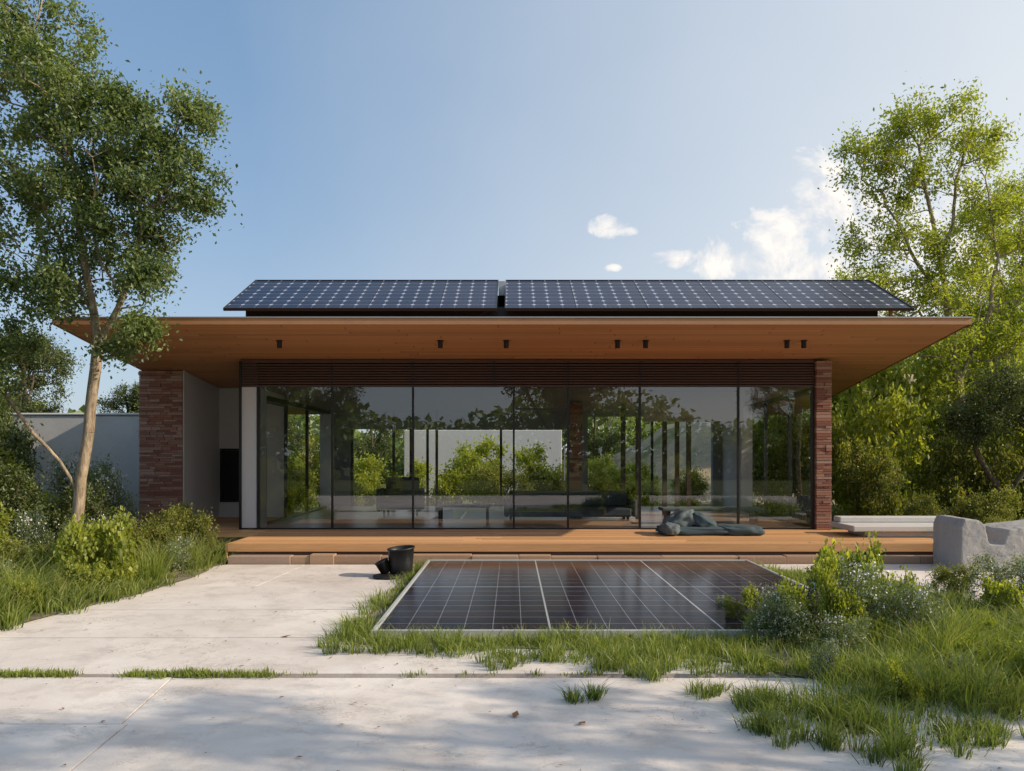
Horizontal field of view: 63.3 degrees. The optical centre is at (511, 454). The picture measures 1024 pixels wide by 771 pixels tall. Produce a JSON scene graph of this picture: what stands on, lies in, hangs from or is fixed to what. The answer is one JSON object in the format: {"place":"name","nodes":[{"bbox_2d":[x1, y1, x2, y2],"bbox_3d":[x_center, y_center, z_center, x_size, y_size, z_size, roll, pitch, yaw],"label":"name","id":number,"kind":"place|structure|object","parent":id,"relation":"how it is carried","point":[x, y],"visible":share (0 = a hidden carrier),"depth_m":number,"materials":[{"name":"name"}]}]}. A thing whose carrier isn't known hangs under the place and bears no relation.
{"place":"outdoors","nodes":[
{"label":"outdoors","id":0,"kind":"place"},
{"bbox_2d":[5,413,139,526],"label":"garden wall","id":1,"kind":"structure","parent":0,"point":[119,433],"depth_m":17.60,"materials":[{"name":"paint"}]},
{"bbox_2d":[0,526,243,630],"bbox_3d":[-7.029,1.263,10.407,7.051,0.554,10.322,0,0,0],"label":"grass","id":2,"kind":"structure","parent":0,"point":[48,601],"depth_m":8.58,"materials":[{"name":"plant"}]},
{"bbox_2d":[0,533,36,574],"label":"shrub","id":3,"kind":"object","parent":2,"relation":"on","point":[8,547],"visible":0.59,"depth_m":9.44,"materials":[{"name":"green plant"}]},
{"bbox_2d":[1,573,39,610],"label":"wild plant","id":4,"kind":"object","parent":2,"relation":"on","point":[23,592],"visible":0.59,"depth_m":7.94,"materials":[{"name":"green plant"}]},
{"bbox_2d":[3,504,59,559],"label":"flowering shrub","id":5,"kind":"object","parent":2,"relation":"on","point":[25,531],"visible":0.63,"depth_m":10.91,"materials":[{"name":"green plant"}]},
{"bbox_2d":[0,452,69,550],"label":"shrub","id":6,"kind":"object","parent":2,"relation":"on","point":[13,496],"visible":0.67,"depth_m":11.83,"materials":[{"name":"green plant"}]},
{"bbox_2d":[40,476,131,542],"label":"shrub","id":7,"kind":"object","parent":2,"relation":"on","point":[90,504],"visible":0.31,"depth_m":12.10,"materials":[{"name":"green plant"}]},
{"bbox_2d":[62,557,113,592],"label":"leafy plant","id":8,"kind":"object","parent":2,"relation":"on","point":[84,569],"visible":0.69,"depth_m":8.83,"materials":[{"name":"green plant"}]},
{"bbox_2d":[50,505,139,587],"bbox_3d":[-4.724,1.161,9.536,0.798,1.119,1.014,0,0,13],"label":"leafy plant","id":9,"kind":"object","parent":2,"relation":"on","point":[111,539],"visible":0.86,"depth_m":9.46,"materials":[{"name":"green plant"}]},
{"bbox_2d":[71,457,146,526],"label":"flowering shrub","id":10,"kind":"object","parent":2,"relation":"on","point":[116,501],"visible":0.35,"depth_m":13.84,"materials":[{"name":"green plant"}]},
{"bbox_2d":[0,0,243,523],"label":"deciduous tree","id":11,"kind":"object","parent":2,"relation":"on","point":[27,54],"visible":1,"depth_m":10.31,"materials":[{"name":"green plant"}]},
{"bbox_2d":[0,524,266,609],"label":"ornamental grass","id":12,"kind":"structure","parent":2,"relation":"on","point":[155,563],"depth_m":9.86,"materials":[{"name":"plant"}]},
{"bbox_2d":[113,512,183,562],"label":"shrub","id":13,"kind":"object","parent":2,"relation":"on","point":[151,534],"visible":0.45,"depth_m":11.45,"materials":[{"name":"green plant"}]},
{"bbox_2d":[163,534,199,571],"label":"flowering shrub","id":14,"kind":"object","parent":2,"relation":"on","point":[186,559],"visible":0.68,"depth_m":10.90,"materials":[{"name":"green plant"}]},
{"bbox_2d":[162,502,219,553],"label":"shrub","id":15,"kind":"object","parent":2,"relation":"on","point":[183,524],"visible":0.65,"depth_m":12.17,"materials":[{"name":"green plant"}]},
{"bbox_2d":[139,371,182,529],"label":"brick wall","id":16,"kind":"structure","parent":0,"point":[168,404],"depth_m":14.99,"materials":[{"name":"brick"}]},
{"bbox_2d":[183,370,218,520],"bbox_3d":[-5.941,0.025,16.015,0.023,3.089,1.970,0,0,0],"label":"recess side wall lining","id":17,"kind":"object","parent":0,"point":[200,442],"visible":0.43,"depth_m":15.82,"materials":[{"name":"paint"}]},
{"bbox_2d":[0,664,596,679],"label":"grass","id":18,"kind":"structure","parent":0,"point":[189,672],"depth_m":5.78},
{"bbox_2d":[404,430,561,498],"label":"garden wall","id":19,"kind":"structure","parent":0,"point":[448,438],"depth_m":30.00,"materials":[{"name":"white paint"}]},
{"bbox_2d":[0,564,1023,770],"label":"pavement","id":20,"kind":"structure","parent":0,"point":[442,718],"depth_m":5.12,"materials":[{"name":"concrete"}]},
{"bbox_2d":[373,545,414,578],"bbox_3d":[-1.477,1.348,10.457,0.557,0.373,0.411,0,0,-33],"label":"black tub","id":21,"kind":"object","parent":20,"relation":"on","point":[400,558],"visible":0.88,"depth_m":10.42,"materials":[{"name":"plastic"}]},
{"bbox_2d":[228,553,932,564],"bbox_3d":[1.160,1.495,11.782,10.318,0.169,0.201,0,0,0],"label":"stone step","id":22,"kind":"object","parent":20,"relation":"on","point":[324,559],"visible":0.41,"depth_m":11.70,"materials":[{"name":"stone"}]},
{"bbox_2d":[933,515,1023,571],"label":"stone seat","id":23,"kind":"object","parent":20,"relation":"on","point":[954,538],"visible":0.75,"depth_m":10.93,"materials":[{"name":"stone"}]},
{"bbox_2d":[56,324,967,413],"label":"soffit","id":24,"kind":"structure","parent":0,"point":[214,354],"depth_m":13.03,"materials":[{"name":"brown wood"}]},
{"bbox_2d":[52,318,971,414],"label":"fascia","id":25,"kind":"structure","parent":24,"relation":"attached to","point":[968,321],"depth_m":11.75,"materials":[{"name":"brown wood"}]},
{"bbox_2d":[60,317,972,317],"bbox_3d":[0.000,-1.940,11.768,13.020,0.015,0.065,0,0,0],"label":"roof edge flashing","id":26,"kind":"object","parent":25,"relation":"attached to","point":[555,317],"visible":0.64,"depth_m":11.73,"materials":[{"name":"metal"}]},
{"bbox_2d":[223,280,914,316],"bbox_3d":[0.860,-2.422,13.403,10.480,1.124,1.620,0,0,0],"label":"solar panel array","id":27,"kind":"object","parent":25,"relation":"attached to","point":[565,298],"visible":0.56,"depth_m":13.13,"materials":[{"name":"photovoltaic glass"},{"name":"dark metal"}]},
{"bbox_2d":[242,363,811,384],"bbox_3d":[0.265,-1.375,14.165,9.730,0.430,0.130,0,0,0],"label":"louvre backing","id":28,"kind":"object","parent":24,"relation":"attached to","point":[523,374],"visible":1,"depth_m":14.20,"materials":[{"name":"metal"}]},
{"bbox_2d":[241,359,814,386],"bbox_3d":[0.265,-1.379,14.137,9.730,0.467,0.125,0,0,0],"label":"louvre band","id":29,"kind":"object","parent":24,"relation":"attached to","point":[535,362],"visible":1,"depth_m":14.07,"materials":[{"name":"brown wood"}]},
{"bbox_2d":[267,387,809,413],"bbox_3d":[0.390,-1.060,17.075,9.980,0.200,5.630,0,0,0],"label":"side window head","id":30,"kind":"object","parent":24,"relation":"attached to","point":[316,410],"visible":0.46,"depth_m":16.29},
{"bbox_2d":[0,0,1023,450],"label":"sky","id":31,"kind":"structure","parent":0,"point":[501,140],"materials":[{"name":"blue"}]},
{"bbox_2d":[263,388,806,412],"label":"interior ceiling","id":32,"kind":"structure","parent":0,"point":[451,400],"depth_m":16.36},
{"bbox_2d":[569,402,581,517],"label":"interior pier","id":33,"kind":"structure","parent":0,"point":[575,414],"depth_m":16.79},
{"bbox_2d":[135,457,1023,564],"bbox_3d":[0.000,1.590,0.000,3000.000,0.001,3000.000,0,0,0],"label":"ground","id":34,"kind":"structure","parent":0,"point":[785,516],"depth_m":23.59,"materials":[{"name":"green plant"}]},
{"bbox_2d":[0,386,44,493],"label":"shrub","id":35,"kind":"object","parent":34,"relation":"on","point":[6,416],"visible":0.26,"depth_m":16.84,"materials":[{"name":"green plant"}]},
{"bbox_2d":[0,417,52,484],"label":"shrub","id":36,"kind":"object","parent":34,"relation":"on","point":[13,441],"visible":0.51,"depth_m":14.93,"materials":[{"name":"green plant"}]},
{"bbox_2d":[0,325,84,412],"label":"oak tree","id":37,"kind":"object","parent":34,"relation":"on","point":[61,364],"visible":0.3,"depth_m":23.08,"materials":[{"name":"green plant"}]},
{"bbox_2d":[37,447,122,516],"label":"flowering shrub","id":38,"kind":"object","parent":34,"relation":"on","point":[58,469],"visible":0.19,"depth_m":15.71,"materials":[{"name":"green plant"}]},
{"bbox_2d":[96,379,138,412],"bbox_3d":[-9.254,-0.179,20.886,2.121,3.555,2.606,0,0,41],"label":"oak tree","id":39,"kind":"object","parent":34,"relation":"on","point":[127,399],"visible":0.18,"depth_m":20.52,"materials":[{"name":"green plant"}]},
{"bbox_2d":[219,388,286,516],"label":"recess back wall","id":40,"kind":"structure","parent":34,"relation":"on","point":[228,418],"depth_m":16.82,"materials":[{"name":"paint"}]},
{"bbox_2d":[222,451,238,499],"bbox_3d":[-5.430,0.420,16.802,0.860,1.000,0.025,0,0,0],"label":"recess window","id":41,"kind":"structure","parent":40,"relation":"in","point":[230,475],"depth_m":16.79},
{"bbox_2d":[288,451,311,515],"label":"shrub","id":42,"kind":"object","parent":34,"relation":"on","point":[300,481],"visible":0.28,"depth_m":20.54,"materials":[{"name":"green plant"}]},
{"bbox_2d":[288,429,319,512],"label":"shrub","id":43,"kind":"object","parent":34,"relation":"on","point":[311,477],"visible":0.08,"depth_m":22.68,"materials":[{"name":"green plant"}]},
{"bbox_2d":[294,431,366,507],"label":"shrub","id":44,"kind":"object","parent":34,"relation":"on","point":[314,460],"visible":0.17,"depth_m":24.38,"materials":[{"name":"green plant"}]},
{"bbox_2d":[354,452,388,505],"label":"shrub","id":45,"kind":"object","parent":34,"relation":"on","point":[366,487],"visible":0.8,"depth_m":23.34,"materials":[{"name":"green plant"}]},
{"bbox_2d":[354,429,404,496],"bbox_3d":[-4.875,-0.179,29.123,2.121,3.555,2.606,0,0,27],"label":"tree","id":46,"kind":"object","parent":34,"relation":"on","point":[381,447],"visible":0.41,"depth_m":28.96,"materials":[{"name":"green plant"}]},
{"bbox_2d":[425,445,488,505],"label":"shrub","id":47,"kind":"object","parent":34,"relation":"on","point":[453,483],"visible":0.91,"depth_m":23.63,"materials":[{"name":"green plant"}]},
{"bbox_2d":[449,433,511,505],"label":"shrub","id":48,"kind":"object","parent":34,"relation":"on","point":[488,444],"visible":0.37,"depth_m":25.71,"materials":[{"name":"green plant"}]},
{"bbox_2d":[33,334,965,482],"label":"forest","id":49,"kind":"object","parent":34,"relation":"on","point":[615,424],"visible":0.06,"depth_m":45.51,"materials":[{"name":"green plant"}]},
{"bbox_2d":[468,460,536,505],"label":"shrub","id":50,"kind":"object","parent":34,"relation":"on","point":[492,481],"visible":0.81,"depth_m":23.24,"materials":[{"name":"green plant"}]},
{"bbox_2d":[264,506,804,527],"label":"interior floor","id":51,"kind":"structure","parent":34,"relation":"on","point":[373,517],"depth_m":16.09,"materials":[{"name":"concrete"}]},
{"bbox_2d":[242,366,266,527],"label":"white side wall","id":52,"kind":"structure","parent":51,"relation":"on","point":[249,457],"depth_m":14.12,"materials":[{"name":"paint"}]},
{"bbox_2d":[320,413,334,507],"bbox_3d":[-4.470,0.254,20.200,0.260,2.613,0.600,0,0,0],"label":"side wall white rear","id":53,"kind":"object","parent":51,"relation":"on","point":[325,459],"depth_m":19.90,"materials":[{"name":"paint"}]},
{"bbox_2d":[376,477,424,516],"bbox_3d":[-2.300,0.878,17.215,0.920,0.800,0.730,0,0,0],"label":"armchair","id":54,"kind":"object","parent":51,"relation":"on","point":[397,491],"visible":0.97,"depth_m":17.09,"materials":[{"name":"fabric"}]},
{"bbox_2d":[239,361,814,529],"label":"window mullions","id":55,"kind":"object","parent":51,"relation":"on","point":[514,409],"depth_m":14.09,"materials":[{"name":"metal"}]},
{"bbox_2d":[335,414,721,506],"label":"back wall","id":56,"kind":"structure","parent":51,"relation":"on","point":[345,424],"depth_m":20.30,"materials":[{"name":"grey paint"}]},
{"bbox_2d":[351,422,652,505],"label":"back window frames","id":57,"kind":"structure","parent":56,"relation":"attached to","point":[427,466],"depth_m":20.34,"materials":[{"name":"metal"}]},
{"bbox_2d":[267,398,809,527],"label":"side window frames","id":58,"kind":"structure","parent":51,"relation":"on","point":[765,514],"depth_m":16.44,"materials":[{"name":"metal"}]},
{"bbox_2d":[392,401,690,518],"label":"interior posts","id":59,"kind":"object","parent":51,"relation":"on","point":[664,458],"visible":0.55,"depth_m":17.60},
{"bbox_2d":[642,392,744,421],"bbox_3d":[3.255,-0.855,14.915,1.830,0.530,0.070,0,0,0],"label":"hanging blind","id":60,"kind":"object","parent":59,"relation":"hanging from","point":[689,406],"visible":1,"depth_m":14.90,"materials":[{"name":"fabric"}]},
{"bbox_2d":[504,491,636,520],"bbox_3d":[1.125,0.999,16.260,2.550,0.558,0.720,0,0,0],"label":"sofa","id":61,"kind":"object","parent":51,"relation":"on","point":[581,503],"visible":0.96,"depth_m":16.45,"materials":[{"name":"fabric"}]},
{"bbox_2d":[658,507,762,523],"bbox_3d":[3.675,1.129,15.425,1.850,0.298,0.450,0,0,0],"label":"bench","id":62,"kind":"object","parent":51,"relation":"on","point":[753,515],"visible":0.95,"depth_m":15.20,"materials":[{"name":"wood"}]},
{"bbox_2d":[507,440,566,490],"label":"shrub","id":63,"kind":"object","parent":34,"relation":"on","point":[545,479],"visible":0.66,"depth_m":23.70,"materials":[{"name":"green plant"}]},
{"bbox_2d":[157,537,932,555],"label":"deck joists","id":64,"kind":"object","parent":34,"relation":"on","point":[231,539],"visible":0.11,"depth_m":11.93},
{"bbox_2d":[140,517,932,542],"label":"deck boards","id":65,"kind":"object","parent":64,"relation":"on","point":[231,526],"visible":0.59,"depth_m":12.88,"materials":[{"name":"wood"}]},
{"bbox_2d":[655,509,764,535],"bbox_3d":[3.144,1.078,13.207,1.706,0.419,0.790,0,0,0],"label":"folded lounge cushion","id":66,"kind":"object","parent":65,"relation":"on","point":[688,522],"visible":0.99,"depth_m":12.99,"materials":[{"name":"fabric"}]},
{"bbox_2d":[225,536,932,561],"bbox_3d":[1.130,1.406,12.943,10.460,0.268,2.115,0,0,0],"label":"deck rim","id":67,"kind":"object","parent":64,"relation":"attached to","point":[563,547],"visible":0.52,"depth_m":11.88,"materials":[{"name":"wood"}]},
{"bbox_2d":[558,417,626,473],"bbox_3d":[3.262,-0.528,33.937,3.127,4.266,2.545,0,0,-9],"label":"oak tree","id":68,"kind":"object","parent":34,"relation":"on","point":[602,447],"visible":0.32,"depth_m":33.91,"materials":[{"name":"green plant"}]},
{"bbox_2d":[566,467,627,491],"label":"shrub","id":69,"kind":"object","parent":34,"relation":"on","point":[594,484],"visible":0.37,"depth_m":23.14,"materials":[{"name":"green plant"}]},
{"bbox_2d":[588,451,619,490],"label":"shrub","id":70,"kind":"object","parent":34,"relation":"on","point":[594,464],"visible":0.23,"depth_m":25.56,"materials":[{"name":"green plant"}]},
{"bbox_2d":[602,458,667,505],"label":"shrub","id":71,"kind":"object","parent":34,"relation":"on","point":[645,490],"visible":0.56,"depth_m":23.70,"materials":[{"name":"green plant"}]},
{"bbox_2d":[667,465,710,505],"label":"shrub","id":72,"kind":"object","parent":34,"relation":"on","point":[698,488],"visible":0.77,"depth_m":23.17,"materials":[{"name":"green plant"}]},
{"bbox_2d":[722,406,751,512],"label":"side wall right rear","id":73,"kind":"structure","parent":34,"relation":"on","point":[729,464],"depth_m":19.01,"materials":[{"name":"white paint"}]},
{"bbox_2d":[752,409,809,514],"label":"shrub","id":74,"kind":"object","parent":34,"relation":"on","point":[758,472],"visible":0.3,"depth_m":21.73,"materials":[{"name":"green plant"}]},
{"bbox_2d":[761,404,850,523],"bbox_3d":[6.608,0.338,18.702,1.631,2.906,2.283,0,0,-18],"label":"shrub","id":75,"kind":"object","parent":34,"relation":"on","point":[800,455],"visible":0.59,"depth_m":18.55,"materials":[{"name":"green plant"}]},
{"bbox_2d":[797,371,924,510],"bbox_3d":[9.476,-1.126,23.020,2.792,6.756,3.855,0,0,-41],"label":"shrub","id":76,"kind":"object","parent":34,"relation":"on","point":[836,398],"visible":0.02,"depth_m":22.52,"materials":[{"name":"green plant"}]},
{"bbox_2d":[832,430,914,515],"bbox_3d":[7.060,0.625,16.308,1.305,2.222,1.826,0,0,-9],"label":"shrub","id":77,"kind":"object","parent":34,"relation":"on","point":[879,474],"visible":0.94,"depth_m":16.20,"materials":[{"name":"green plant"}]},
{"bbox_2d":[830,516,935,538],"bbox_3d":[6.200,1.290,13.135,2.000,0.580,0.970,0,0,0],"label":"concrete bench","id":78,"kind":"object","parent":34,"relation":"on","point":[902,526],"visible":0.42,"depth_m":12.94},
{"bbox_2d":[842,381,929,515],"bbox_3d":[7.907,0.142,17.618,1.706,3.566,2.356,0,0,27],"label":"shrub","id":79,"kind":"object","parent":34,"relation":"on","point":[888,419],"visible":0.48,"depth_m":17.64,"materials":[{"name":"green plant"}]},
{"bbox_2d":[831,350,958,515],"bbox_3d":[8.608,-0.380,19.973,2.482,4.879,3.426,0,0,-9],"label":"shrub","id":80,"kind":"object","parent":34,"relation":"on","point":[921,386],"visible":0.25,"depth_m":19.14,"materials":[{"name":"green plant"}]},
{"bbox_2d":[817,71,1023,489],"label":"birch tree","id":81,"kind":"object","parent":34,"relation":"on","point":[937,244],"visible":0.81,"depth_m":18.78,"materials":[{"name":"green plant"}]},
{"bbox_2d":[894,488,947,515],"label":"shrub","id":82,"kind":"object","parent":34,"relation":"on","point":[923,505],"visible":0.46,"depth_m":14.82,"materials":[{"name":"green plant"}]},
{"bbox_2d":[904,401,1023,518],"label":"shrub","id":83,"kind":"object","parent":34,"relation":"on","point":[970,471],"visible":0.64,"depth_m":16.57,"materials":[{"name":"green plant"}]},
{"bbox_2d":[906,298,1023,513],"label":"shrub","id":84,"kind":"object","parent":34,"relation":"on","point":[933,423],"visible":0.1,"depth_m":20.98,"materials":[{"name":"green plant"}]},
{"bbox_2d":[927,344,1023,517],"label":"olive tree","id":85,"kind":"object","parent":34,"relation":"on","point":[977,420],"visible":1,"depth_m":14.31,"materials":[{"name":"green plant"}]},
{"bbox_2d":[935,158,1023,505],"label":"birch tree","id":86,"kind":"object","parent":34,"relation":"on","point":[962,218],"visible":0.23,"depth_m":22.61,"materials":[{"name":"green plant"}]},
{"bbox_2d":[938,482,1023,523],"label":"shrub","id":87,"kind":"object","parent":34,"relation":"on","point":[980,510],"visible":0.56,"depth_m":13.87,"materials":[{"name":"green plant"}]},
{"bbox_2d":[968,355,1023,520],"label":"shrub","id":88,"kind":"object","parent":34,"relation":"on","point":[1021,484],"visible":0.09,"depth_m":17.28,"materials":[{"name":"green plant"}]},
{"bbox_2d":[319,556,1023,749],"bbox_3d":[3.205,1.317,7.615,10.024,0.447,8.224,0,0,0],"label":"grass","id":89,"kind":"structure","parent":0,"point":[927,651],"depth_m":6.12,"materials":[{"name":"plant"}]},
{"bbox_2d":[307,625,1023,770],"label":"grass","id":90,"kind":"structure","parent":89,"relation":"on","point":[900,745],"depth_m":4.67,"materials":[{"name":"plant"}]},
{"bbox_2d":[722,594,747,618],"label":"wild plant","id":91,"kind":"object","parent":89,"relation":"on","point":[735,609],"visible":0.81,"depth_m":7.45,"materials":[{"name":"green plant"}]},
{"bbox_2d":[741,581,817,649],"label":"flowering shrub","id":92,"kind":"object","parent":89,"relation":"on","point":[773,608],"visible":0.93,"depth_m":6.66,"materials":[{"name":"green plant"}]},
{"bbox_2d":[772,572,817,629],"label":"leafy plant","id":93,"kind":"object","parent":89,"relation":"on","point":[788,589],"visible":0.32,"depth_m":6.94,"materials":[{"name":"green plant"}]},
{"bbox_2d":[807,636,840,680],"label":"wild plant","id":94,"kind":"object","parent":89,"relation":"on","point":[825,652],"visible":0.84,"depth_m":5.64,"materials":[{"name":"green plant"}]},
{"bbox_2d":[809,546,867,640],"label":"wild plant","id":95,"kind":"object","parent":89,"relation":"on","point":[835,601],"visible":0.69,"depth_m":6.56,"materials":[{"name":"green plant"}]},
{"bbox_2d":[811,610,875,662],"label":"flowering shrub","id":96,"kind":"object","parent":89,"relation":"on","point":[848,631],"visible":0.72,"depth_m":6.26,"materials":[{"name":"green plant"}]},
{"bbox_2d":[805,530,893,618],"bbox_3d":[2.982,1.191,7.299,0.750,1.035,0.590,0,0,-21],"label":"leafy plant","id":97,"kind":"object","parent":89,"relation":"on","point":[873,553],"visible":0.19,"depth_m":7.29,"materials":[{"name":"green plant"}]},
{"bbox_2d":[798,544,912,638],"bbox_3d":[2.862,1.191,6.948,0.876,0.856,1.071,0,0,-7],"label":"flowering shrub","id":98,"kind":"object","parent":89,"relation":"on","point":[862,589],"visible":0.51,"depth_m":6.70,"materials":[{"name":"green plant"}]},
{"bbox_2d":[883,653,927,710],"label":"wild plant","id":99,"kind":"object","parent":89,"relation":"on","point":[902,683],"visible":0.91,"depth_m":5.03,"materials":[{"name":"green plant"}]},
{"bbox_2d":[869,570,956,637],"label":"flowering shrub","id":100,"kind":"object","parent":89,"relation":"on","point":[916,604],"visible":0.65,"depth_m":6.56,"materials":[{"name":"green plant"}]},
{"bbox_2d":[922,560,979,596],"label":"shrub","id":101,"kind":"object","parent":89,"relation":"on","point":[944,573],"visible":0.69,"depth_m":8.87,"materials":[{"name":"green plant"}]},
{"bbox_2d":[954,542,1023,600],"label":"flowering shrub","id":102,"kind":"object","parent":89,"relation":"on","point":[1009,576],"visible":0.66,"depth_m":8.40,"materials":[{"name":"green plant"}]},
{"bbox_2d":[977,571,1023,616],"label":"leafy plant","id":103,"kind":"object","parent":89,"relation":"on","point":[1001,591],"visible":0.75,"depth_m":7.57,"materials":[{"name":"green plant"}]},
{"bbox_2d":[998,640,1023,691],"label":"wild plant","id":104,"kind":"object","parent":89,"relation":"on","point":[1019,659],"visible":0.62,"depth_m":5.38,"materials":[{"name":"green plant"}]},
{"bbox_3d":[1.050,1.502,9.220,4.366,0.057,4.566,0,0,0],"label":"tray","id":105,"kind":"object","parent":89,"relation":"on","visible":0},
{"bbox_2d":[371,560,822,637],"bbox_3d":[1.050,1.494,9.220,4.440,0.069,4.640,0,0,0],"label":"frame","id":106,"kind":"object","parent":105,"relation":"on","point":[495,632],"visible":0.4,"depth_m":6.90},
{"bbox_2d":[379,561,821,628],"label":"cells","id":107,"kind":"object","parent":105,"relation":"on","point":[542,594],"visible":0.8,"depth_m":8.71,"materials":[{"name":"glass"}]},
{"bbox_2d":[563,374,951,504],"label":"hillside","id":108,"kind":"structure","parent":0,"point":[701,445],"depth_m":31.28,"materials":[{"name":"plant"}]},
{"bbox_2d":[812,361,831,529],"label":"brick pier","id":109,"kind":"structure","parent":0,"point":[823,424],"depth_m":14.01,"materials":[{"name":"brick"}]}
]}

